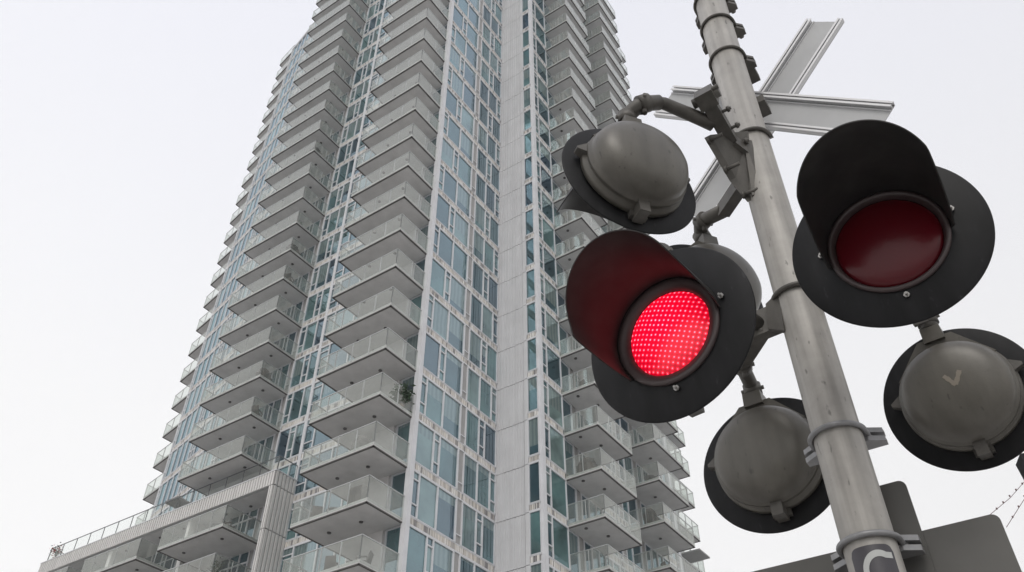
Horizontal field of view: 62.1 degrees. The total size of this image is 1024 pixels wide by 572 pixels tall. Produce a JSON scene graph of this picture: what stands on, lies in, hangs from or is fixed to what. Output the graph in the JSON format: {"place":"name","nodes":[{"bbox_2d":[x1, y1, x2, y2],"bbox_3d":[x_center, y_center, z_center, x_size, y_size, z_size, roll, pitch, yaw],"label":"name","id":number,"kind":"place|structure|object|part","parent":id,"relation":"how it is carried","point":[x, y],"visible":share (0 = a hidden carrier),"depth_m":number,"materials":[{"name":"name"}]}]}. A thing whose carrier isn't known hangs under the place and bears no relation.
{"place":"outdoors","nodes":[
{"label":"outdoors","id":0,"kind":"place"},
{"bbox_2d":[0,0,1023,571],"label":"sky","id":1,"kind":"structure","parent":0,"point":[129,129],"materials":[{"name":"white"}]},
{"bbox_2d":[1016,453,1023,479],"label":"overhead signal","id":2,"kind":"object","parent":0,"point":[1020,464],"visible":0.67,"depth_m":11.83,"materials":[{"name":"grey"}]},
{"bbox_2d":[991,482,1023,513],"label":"overhead cable","id":3,"kind":"object","parent":2,"relation":"attached to","point":[1003,502],"visible":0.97,"depth_m":11.48,"materials":[{"name":"grey metal"}]},
{"label":"ground","id":4,"kind":"structure","parent":0,"visible":0},
{"bbox_2d":[38,456,297,571],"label":"podium building","id":5,"kind":"structure","parent":4,"relation":"on","point":[187,538],"depth_m":51.90,"materials":[{"name":"grey concrete"}]},
{"bbox_2d":[50,542,62,557],"bbox_3d":[-32.592,19.072,60.952,1.146,1.441,1.090,-18,-45,19],"label":"potted plant","id":6,"kind":"object","parent":5,"relation":"on","point":[57,552],"visible":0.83,"depth_m":60.90,"materials":[{"name":"green plant"}]},
{"bbox_2d":[151,553,162,564],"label":"window","id":7,"kind":"structure","parent":5,"relation":"in","point":[158,558],"depth_m":56.83,"materials":[{"name":"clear glass"}]},
{"bbox_2d":[160,554,165,566],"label":"window","id":8,"kind":"structure","parent":5,"relation":"in","point":[164,556],"depth_m":56.26,"materials":[{"name":"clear glass"}]},
{"bbox_2d":[164,556,176,570],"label":"window","id":9,"kind":"structure","parent":5,"relation":"in","point":[168,561],"depth_m":55.71,"materials":[{"name":"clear glass"}]},
{"bbox_2d":[165,496,189,508],"bbox_3d":[-22.536,15.117,57.067,1.240,2.200,1.240,-24,-47,25],"label":"patio umbrella","id":10,"kind":"object","parent":5,"relation":"on","point":[181,502],"visible":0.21,"depth_m":57.69,"materials":[{"name":"grey fabric"}]},
{"bbox_2d":[207,557,224,571],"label":"potted plant","id":11,"kind":"object","parent":5,"relation":"on","point":[217,564],"visible":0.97,"depth_m":47.68,"materials":[{"name":"green plant"}]},
{"bbox_2d":[222,519,234,528],"bbox_3d":[-16.629,14.117,49.704,0.660,0.920,0.620,-4,-42,4],"label":"patio chair","id":12,"kind":"object","parent":5,"relation":"on","point":[228,522],"visible":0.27,"depth_m":49.62,"materials":[{"name":"wicker"}]},
{"bbox_2d":[135,0,709,571],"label":"residential tower","id":13,"kind":"structure","parent":4,"relation":"on","point":[423,224],"depth_m":56.72,"materials":[{"name":"grey concrete"}]},
{"bbox_2d":[251,405,262,416],"bbox_3d":[-16.655,8.333,55.289,0.620,0.920,0.660,-6,-42,7],"label":"patio chair","id":14,"kind":"object","parent":13,"relation":"on","point":[255,410],"visible":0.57,"depth_m":55.23,"materials":[{"name":"wicker"}]},
{"bbox_2d":[256,368,271,380],"bbox_3d":[-16.803,6.225,57.617,0.600,1.363,1.165,-12,-43,13],"label":"barbecue","id":15,"kind":"object","parent":13,"relation":"on","point":[265,372],"visible":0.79,"depth_m":57.46,"materials":[{"name":"metal"}]},
{"bbox_2d":[280,546,293,571],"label":"window","id":16,"kind":"structure","parent":13,"relation":"in","point":[288,552],"depth_m":48.20,"materials":[{"name":"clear glass"}]},
{"bbox_2d":[284,273,293,283],"bbox_3d":[-16.536,-0.398,62.928,0.620,0.920,0.660,-6,-42,7],"label":"patio chair","id":17,"kind":"object","parent":13,"relation":"on","point":[288,276],"visible":0.6,"depth_m":62.88,"materials":[{"name":"wicker"}]},
{"bbox_2d":[286,244,300,255],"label":"barbecue","id":18,"kind":"object","parent":13,"relation":"on","point":[294,247],"visible":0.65,"depth_m":65.02,"materials":[{"name":"metal"}]},
{"bbox_2d":[286,501,301,540],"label":"window","id":19,"kind":"structure","parent":13,"relation":"in","point":[290,535],"depth_m":49.80,"materials":[{"name":"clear glass"}]},
{"bbox_2d":[295,456,309,494],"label":"window","id":20,"kind":"structure","parent":13,"relation":"in","point":[300,485],"depth_m":51.54,"materials":[{"name":"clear glass"}]},
{"bbox_2d":[289,540,316,571],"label":"window","id":21,"kind":"structure","parent":13,"relation":"in","point":[308,560],"depth_m":47.48,"materials":[{"name":"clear glass"}]},
{"bbox_2d":[300,416,316,453],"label":"window","id":22,"kind":"structure","parent":13,"relation":"in","point":[310,430],"depth_m":53.51,"materials":[{"name":"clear glass"}]},
{"bbox_2d":[295,491,325,537],"bbox_3d":[-11.592,13.187,49.137,1.911,2.420,0.105,-24,-47,25],"label":"window","id":23,"kind":"structure","parent":13,"relation":"in","point":[318,500],"depth_m":49.59,"materials":[{"name":"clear glass"}]},
{"bbox_2d":[310,147,321,154],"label":"barbecue","id":24,"kind":"object","parent":13,"relation":"on","point":[317,149],"visible":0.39,"depth_m":72.70,"materials":[{"name":"metal"}]},
{"bbox_2d":[310,506,322,516],"bbox_3d":[-9.445,11.192,41.035,0.620,0.920,0.660,9,-42,-10],"label":"patio chair","id":25,"kind":"object","parent":13,"relation":"on","point":[316,510],"visible":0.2,"depth_m":40.99,"materials":[{"name":"wicker"}]},
{"bbox_2d":[304,447,332,491],"bbox_3d":[-11.592,11.018,51.062,1.911,2.420,0.105,-24,-47,25],"label":"window","id":26,"kind":"structure","parent":13,"relation":"in","point":[326,454],"depth_m":51.49,"materials":[{"name":"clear glass"}]},
{"bbox_2d":[313,544,333,571],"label":"window","id":27,"kind":"structure","parent":13,"relation":"in","point":[325,552],"depth_m":46.56,"materials":[{"name":"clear glass"}]},
{"bbox_2d":[324,555,337,569],"bbox_3d":[-8.152,12.764,38.438,0.620,0.920,0.660,-6,-42,7],"label":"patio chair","id":28,"kind":"object","parent":13,"relation":"on","point":[330,562],"visible":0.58,"depth_m":38.37,"materials":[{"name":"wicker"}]},
{"bbox_2d":[323,491,341,512],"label":"window","id":29,"kind":"structure","parent":13,"relation":"in","point":[335,501],"depth_m":48.75,"materials":[{"name":"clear glass"}]},
{"bbox_2d":[334,553,345,565],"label":"window","id":30,"kind":"structure","parent":13,"relation":"in","point":[342,560],"depth_m":45.65,"materials":[{"name":"clear glass"}]},
{"bbox_2d":[331,444,348,457],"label":"window","id":31,"kind":"structure","parent":13,"relation":"in","point":[341,449],"depth_m":50.99,"materials":[{"name":"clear glass"}]},
{"bbox_2d":[348,484,367,503],"bbox_3d":[-7.195,9.867,39.641,0.800,1.050,0.425,-24,-47,25],"label":"storage cabinet","id":32,"kind":"object","parent":13,"relation":"on","point":[357,492],"visible":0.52,"depth_m":39.57,"materials":[{"name":"wicker"}]},
{"bbox_3d":[-7.469,9.834,39.595,0.370,0.960,0.023,-24,-47,25],"label":"door","id":33,"kind":"part","parent":32,"relation":"part of","materials":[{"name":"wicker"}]},
{"bbox_3d":[-7.147,9.688,39.431,0.370,0.960,0.023,-24,-47,25],"label":"door","id":34,"kind":"part","parent":32,"relation":"part of","materials":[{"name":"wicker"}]},
{"bbox_2d":[351,435,370,449],"bbox_3d":[-7.389,8.076,42.226,0.600,1.363,1.165,-24,-47,25],"label":"barbecue","id":35,"kind":"object","parent":13,"relation":"on","point":[362,440],"visible":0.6,"depth_m":42.02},
{"bbox_2d":[356,550,373,563],"bbox_3d":[-6.601,12.361,37.983,0.660,0.920,0.620,-5,-42,6],"label":"patio chair","id":36,"kind":"object","parent":13,"relation":"on","point":[369,557],"visible":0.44,"depth_m":37.96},
{"bbox_2d":[382,526,400,571],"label":"window","id":37,"kind":"structure","parent":13,"relation":"in","point":[392,536],"depth_m":39.61,"materials":[{"name":"clear glass"}]},
{"bbox_2d":[387,471,405,529],"bbox_3d":[-5.479,10.345,41.203,1.160,2.900,0.105,-24,-47,25],"label":"window","id":38,"kind":"structure","parent":13,"relation":"in","point":[398,480],"depth_m":41.53,"materials":[{"name":"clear glass"}]},
{"bbox_2d":[393,421,409,474],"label":"window","id":39,"kind":"structure","parent":13,"relation":"in","point":[401,447],"depth_m":43.47,"materials":[{"name":"clear glass"}]},
{"bbox_2d":[388,382,415,412],"bbox_3d":[-5.724,5.725,44.147,1.427,1.665,1.645,18,-45,-19],"label":"potted plant","id":40,"kind":"object","parent":13,"relation":"on","point":[404,398],"visible":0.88,"depth_m":43.94,"materials":[{"name":"green plant"}]},
{"bbox_2d":[397,375,414,425],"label":"window","id":41,"kind":"structure","parent":13,"relation":"in","point":[410,379],"depth_m":45.70,"materials":[{"name":"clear glass"}]},
{"bbox_2d":[411,470,419,518],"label":"window","id":42,"kind":"structure","parent":13,"relation":"in","point":[414,506],"depth_m":41.37,"materials":[{"name":"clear glass"}]},
{"bbox_2d":[406,525,427,571],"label":"window","id":43,"kind":"structure","parent":13,"relation":"in","point":[417,542],"depth_m":39.86,"materials":[{"name":"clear glass"}]},
{"bbox_2d":[151,0,684,571],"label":"window","id":44,"kind":"structure","parent":13,"relation":"in","point":[452,254],"depth_m":63.27,"materials":[{"name":"blue glass"}]},
{"bbox_2d":[419,375,427,415],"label":"window","id":45,"kind":"structure","parent":13,"relation":"in","point":[424,379],"depth_m":45.22,"materials":[{"name":"clear glass"}]},
{"bbox_2d":[415,420,434,472],"bbox_3d":[-4.506,8.166,43.478,0.105,2.420,1.473,-24,-47,25],"label":"window","id":46,"kind":"structure","parent":13,"relation":"in","point":[425,436],"depth_m":43.58,"materials":[{"name":"clear glass"}]},
{"bbox_2d":[417,474,437,529],"bbox_3d":[-4.183,10.648,41.906,0.105,2.420,1.467,-24,-47,25],"label":"window","id":47,"kind":"structure","parent":13,"relation":"in","point":[428,490],"depth_m":41.96,"materials":[{"name":"clear glass"}]},
{"bbox_2d":[425,536,433,571],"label":"window","id":48,"kind":"structure","parent":13,"relation":"in","point":[430,541],"depth_m":40.52,"materials":[{"name":"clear glass"}]},
{"bbox_2d":[427,294,433,328],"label":"window","id":49,"kind":"structure","parent":13,"relation":"in","point":[431,298],"depth_m":49.07,"materials":[{"name":"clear glass"}]},
{"bbox_2d":[423,332,440,378],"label":"window","id":50,"kind":"structure","parent":13,"relation":"in","point":[432,352],"depth_m":47.43,"materials":[{"name":"clear glass"}]},
{"bbox_2d":[425,379,444,427],"bbox_3d":[-4.183,6.310,45.756,0.105,2.420,1.467,-24,-47,25],"label":"window","id":51,"kind":"structure","parent":13,"relation":"in","point":[435,395],"depth_m":45.82,"materials":[{"name":"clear glass"}]},
{"bbox_2d":[432,432,440,475],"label":"window","id":52,"kind":"structure","parent":13,"relation":"in","point":[435,468],"depth_m":44.15,"materials":[{"name":"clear glass"}]},
{"bbox_2d":[430,258,445,298],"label":"window","id":53,"kind":"structure","parent":13,"relation":"in","point":[438,272],"depth_m":51.30,"materials":[{"name":"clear glass"}]},
{"bbox_2d":[432,297,449,341],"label":"window","id":54,"kind":"structure","parent":13,"relation":"in","point":[440,323],"depth_m":49.69,"materials":[{"name":"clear glass"}]},
{"bbox_2d":[439,344,445,382],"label":"window","id":55,"kind":"structure","parent":13,"relation":"in","point":[443,350],"depth_m":47.97,"materials":[{"name":"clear glass"}]},
{"bbox_2d":[432,539,453,571],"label":"window","id":56,"kind":"structure","parent":13,"relation":"in","point":[443,556],"depth_m":41.28,"materials":[{"name":"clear glass"}]},
{"bbox_2d":[435,486,456,541],"bbox_3d":[-3.333,11.478,42.842,0.105,2.420,1.553,-24,-47,25],"label":"window","id":57,"kind":"structure","parent":13,"relation":"in","point":[447,503],"depth_m":42.91,"materials":[{"name":"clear glass"}]},
{"bbox_2d":[444,269,450,302],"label":"window","id":58,"kind":"structure","parent":13,"relation":"in","point":[448,275],"depth_m":51.83,"materials":[{"name":"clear glass"}]},
{"bbox_2d":[438,436,458,488],"bbox_3d":[-3.367,9.274,44.727,0.105,2.420,1.588,-24,-47,25],"label":"window","id":59,"kind":"structure","parent":13,"relation":"in","point":[448,457],"depth_m":44.79,"materials":[{"name":"clear glass"}]},
{"bbox_2d":[442,392,460,440],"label":"window","id":60,"kind":"structure","parent":13,"relation":"in","point":[452,408],"depth_m":46.76,"materials":[{"name":"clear glass"}]},
{"bbox_2d":[444,348,462,395],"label":"window","id":61,"kind":"structure","parent":13,"relation":"in","point":[453,365],"depth_m":48.65,"materials":[{"name":"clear glass"}]},
{"bbox_2d":[447,311,464,355],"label":"window","id":62,"kind":"structure","parent":13,"relation":"in","point":[456,330],"depth_m":50.62,"materials":[{"name":"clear glass"}]},
{"bbox_2d":[449,274,465,316],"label":"window","id":63,"kind":"structure","parent":13,"relation":"in","point":[457,300],"depth_m":52.52,"materials":[{"name":"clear glass"}]},
{"bbox_2d":[460,555,474,571],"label":"window","id":64,"kind":"structure","parent":13,"relation":"in","point":[466,565],"depth_m":42.70,"materials":[{"name":"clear glass"}]},
{"bbox_2d":[461,502,476,553],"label":"window","id":65,"kind":"structure","parent":13,"relation":"in","point":[469,517],"depth_m":44.08,"materials":[{"name":"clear glass"}]},
{"bbox_2d":[463,453,477,501],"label":"window","id":66,"kind":"structure","parent":13,"relation":"in","point":[470,465],"depth_m":45.99,"materials":[{"name":"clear glass"}]},
{"bbox_2d":[465,409,479,454],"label":"window","id":67,"kind":"structure","parent":13,"relation":"in","point":[472,421],"depth_m":47.93,"materials":[{"name":"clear glass"}]},
{"bbox_2d":[467,366,480,410],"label":"window","id":68,"kind":"structure","parent":13,"relation":"in","point":[473,387],"depth_m":49.84,"materials":[{"name":"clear glass"}]},
{"bbox_2d":[469,328,481,369],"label":"window","id":69,"kind":"structure","parent":13,"relation":"in","point":[475,349],"depth_m":51.83,"materials":[{"name":"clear glass"}]},
{"bbox_2d":[470,292,482,331],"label":"window","id":70,"kind":"structure","parent":13,"relation":"in","point":[476,305],"depth_m":53.72,"materials":[{"name":"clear glass"}]},
{"bbox_2d":[475,511,482,557],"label":"window","id":71,"kind":"structure","parent":13,"relation":"in","point":[479,528],"depth_m":44.60,"materials":[{"name":"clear glass"}]},
{"bbox_2d":[475,564,487,571],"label":"window","id":72,"kind":"structure","parent":13,"relation":"in","point":[477,568],"depth_m":43.47,"materials":[{"name":"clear glass"}]},
{"bbox_2d":[479,419,484,458],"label":"window","id":73,"kind":"structure","parent":13,"relation":"in","point":[482,424],"depth_m":48.48,"materials":[{"name":"clear glass"}]},
{"bbox_2d":[477,463,489,510],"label":"window","id":74,"kind":"structure","parent":13,"relation":"in","point":[483,481],"depth_m":46.73,"materials":[{"name":"clear glass"}]},
{"bbox_2d":[481,339,486,373],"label":"window","id":75,"kind":"structure","parent":13,"relation":"in","point":[484,345],"depth_m":52.31,"materials":[{"name":"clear glass"}]},
{"bbox_2d":[480,377,491,418],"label":"window","id":76,"kind":"structure","parent":13,"relation":"in","point":[485,388],"depth_m":50.62,"materials":[{"name":"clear glass"}]},
{"bbox_2d":[482,304,492,341],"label":"window","id":77,"kind":"structure","parent":13,"relation":"in","point":[487,315],"depth_m":54.44,"materials":[{"name":"clear glass"}]},
{"bbox_2d":[482,515,494,565],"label":"window","id":78,"kind":"structure","parent":13,"relation":"in","point":[488,535],"depth_m":45.15,"materials":[{"name":"clear glass"}]},
{"bbox_2d":[484,422,496,466],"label":"window","id":79,"kind":"structure","parent":13,"relation":"in","point":[490,433],"depth_m":49.04,"materials":[{"name":"clear glass"}]},
{"bbox_2d":[486,343,497,382],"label":"window","id":80,"kind":"structure","parent":13,"relation":"in","point":[492,355],"depth_m":52.91,"materials":[{"name":"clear glass"}]},
{"bbox_2d":[490,471,495,513],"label":"window","id":81,"kind":"structure","parent":13,"relation":"in","point":[492,476],"depth_m":47.26,"materials":[{"name":"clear glass"}]},
{"bbox_2d":[491,386,496,423],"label":"window","id":82,"kind":"structure","parent":13,"relation":"in","point":[494,392],"depth_m":51.11,"materials":[{"name":"clear glass"}]},
{"bbox_2d":[493,313,497,345],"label":"window","id":83,"kind":"structure","parent":13,"relation":"in","point":[495,318],"depth_m":54.95,"materials":[{"name":"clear glass"}]},
{"bbox_2d":[527,336,537,371],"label":"window","id":84,"kind":"structure","parent":13,"relation":"in","point":[532,359],"depth_m":52.10,"materials":[{"name":"clear glass"}]},
{"bbox_2d":[527,375,538,411],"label":"window","id":85,"kind":"structure","parent":13,"relation":"in","point":[532,382],"depth_m":50.19,"materials":[{"name":"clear glass"}]},
{"bbox_2d":[528,416,539,456],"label":"window","id":86,"kind":"structure","parent":13,"relation":"in","point":[533,423],"depth_m":48.23,"materials":[{"name":"clear glass"}]},
{"bbox_2d":[528,460,540,503],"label":"window","id":87,"kind":"structure","parent":13,"relation":"in","point":[533,468],"depth_m":46.31,"materials":[{"name":"clear glass"}]},
{"bbox_2d":[529,509,541,555],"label":"window","id":88,"kind":"structure","parent":13,"relation":"in","point":[535,521],"depth_m":44.41,"materials":[{"name":"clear glass"}]},
{"bbox_2d":[530,562,542,571],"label":"window","id":89,"kind":"structure","parent":13,"relation":"in","point":[537,567],"depth_m":43.14,"materials":[{"name":"clear glass"}]},
{"bbox_2d":[542,341,547,375],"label":"window","id":90,"kind":"structure","parent":13,"relation":"in","point":[544,345],"depth_m":52.50,"materials":[{"name":"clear glass"}]},
{"bbox_2d":[543,379,548,416],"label":"window","id":91,"kind":"structure","parent":13,"relation":"in","point":[546,404],"depth_m":50.48,"materials":[{"name":"clear glass"}]},
{"bbox_2d":[545,421,549,459],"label":"window","id":92,"kind":"structure","parent":13,"relation":"in","point":[547,434],"depth_m":48.64,"materials":[{"name":"clear glass"}]},
{"bbox_2d":[546,465,551,507],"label":"window","id":93,"kind":"structure","parent":13,"relation":"in","point":[548,470],"depth_m":46.70,"materials":[{"name":"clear glass"}]},
{"bbox_2d":[547,513,553,558],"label":"window","id":94,"kind":"structure","parent":13,"relation":"in","point":[550,522],"depth_m":44.76,"materials":[{"name":"white glass"}]},
{"bbox_2d":[547,346,561,388],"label":"window","id":95,"kind":"structure","parent":13,"relation":"in","point":[553,360],"depth_m":53.19,"materials":[{"name":"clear glass"}]},
{"bbox_2d":[548,383,563,428],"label":"window","id":96,"kind":"structure","parent":13,"relation":"in","point":[555,399],"depth_m":51.25,"materials":[{"name":"clear glass"}]},
{"bbox_2d":[549,424,565,472],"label":"window","id":97,"kind":"structure","parent":13,"relation":"in","point":[557,440],"depth_m":49.32,"materials":[{"name":"teal glass"}]},
{"bbox_2d":[551,469,567,518],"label":"window","id":98,"kind":"structure","parent":13,"relation":"in","point":[558,483],"depth_m":47.40,"materials":[{"name":"teal glass"}]},
{"bbox_2d":[552,516,570,570],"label":"window","id":99,"kind":"structure","parent":13,"relation":"in","point":[561,546],"depth_m":45.46,"materials":[{"name":"teal glass"}]},
{"bbox_2d":[558,189,569,197],"bbox_3d":[4.156,-6.770,64.819,1.165,1.363,0.600,-28,-49,28],"label":"barbecue","id":100,"kind":"object","parent":13,"relation":"on","point":[563,193],"visible":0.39,"depth_m":64.83,"materials":[{"name":"metal"}]},
{"bbox_2d":[579,379,586,385],"bbox_3d":[4.630,6.383,53.093,0.660,0.920,0.620,24,-47,-25],"label":"patio chair","id":101,"kind":"object","parent":13,"relation":"on","point":[582,382],"visible":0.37,"depth_m":53.13,"materials":[{"name":"wicker"}]},
{"bbox_2d":[576,457,597,472],"bbox_3d":[4.358,10.607,49.448,1.165,1.363,0.600,-24,-47,25],"label":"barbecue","id":102,"kind":"object","parent":13,"relation":"on","point":[589,463],"visible":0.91,"depth_m":49.33,"materials":[{"name":"fabric"}]},
{"bbox_2d":[643,475,655,479],"bbox_3d":[9.091,12.936,55.971,0.800,0.740,0.800,0,-42,0],"label":"patio table","id":103,"kind":"object","parent":13,"relation":"on","point":[647,477],"visible":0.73,"depth_m":56.13,"materials":[{"name":"grey"}]},
{"bbox_2d":[643,508,658,523],"bbox_3d":[8.890,14.847,54.225,0.600,1.363,1.165,-24,-47,25],"label":"barbecue","id":104,"kind":"object","parent":13,"relation":"on","point":[651,515],"visible":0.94,"depth_m":53.92,"materials":[{"name":"metal"}]},
{"bbox_2d":[556,0,1023,571],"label":"crossing signal","id":105,"kind":"object","parent":4,"relation":"on","point":[896,228],"visible":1,"depth_m":2.53,"materials":[{"name":"metal"}]}
]}

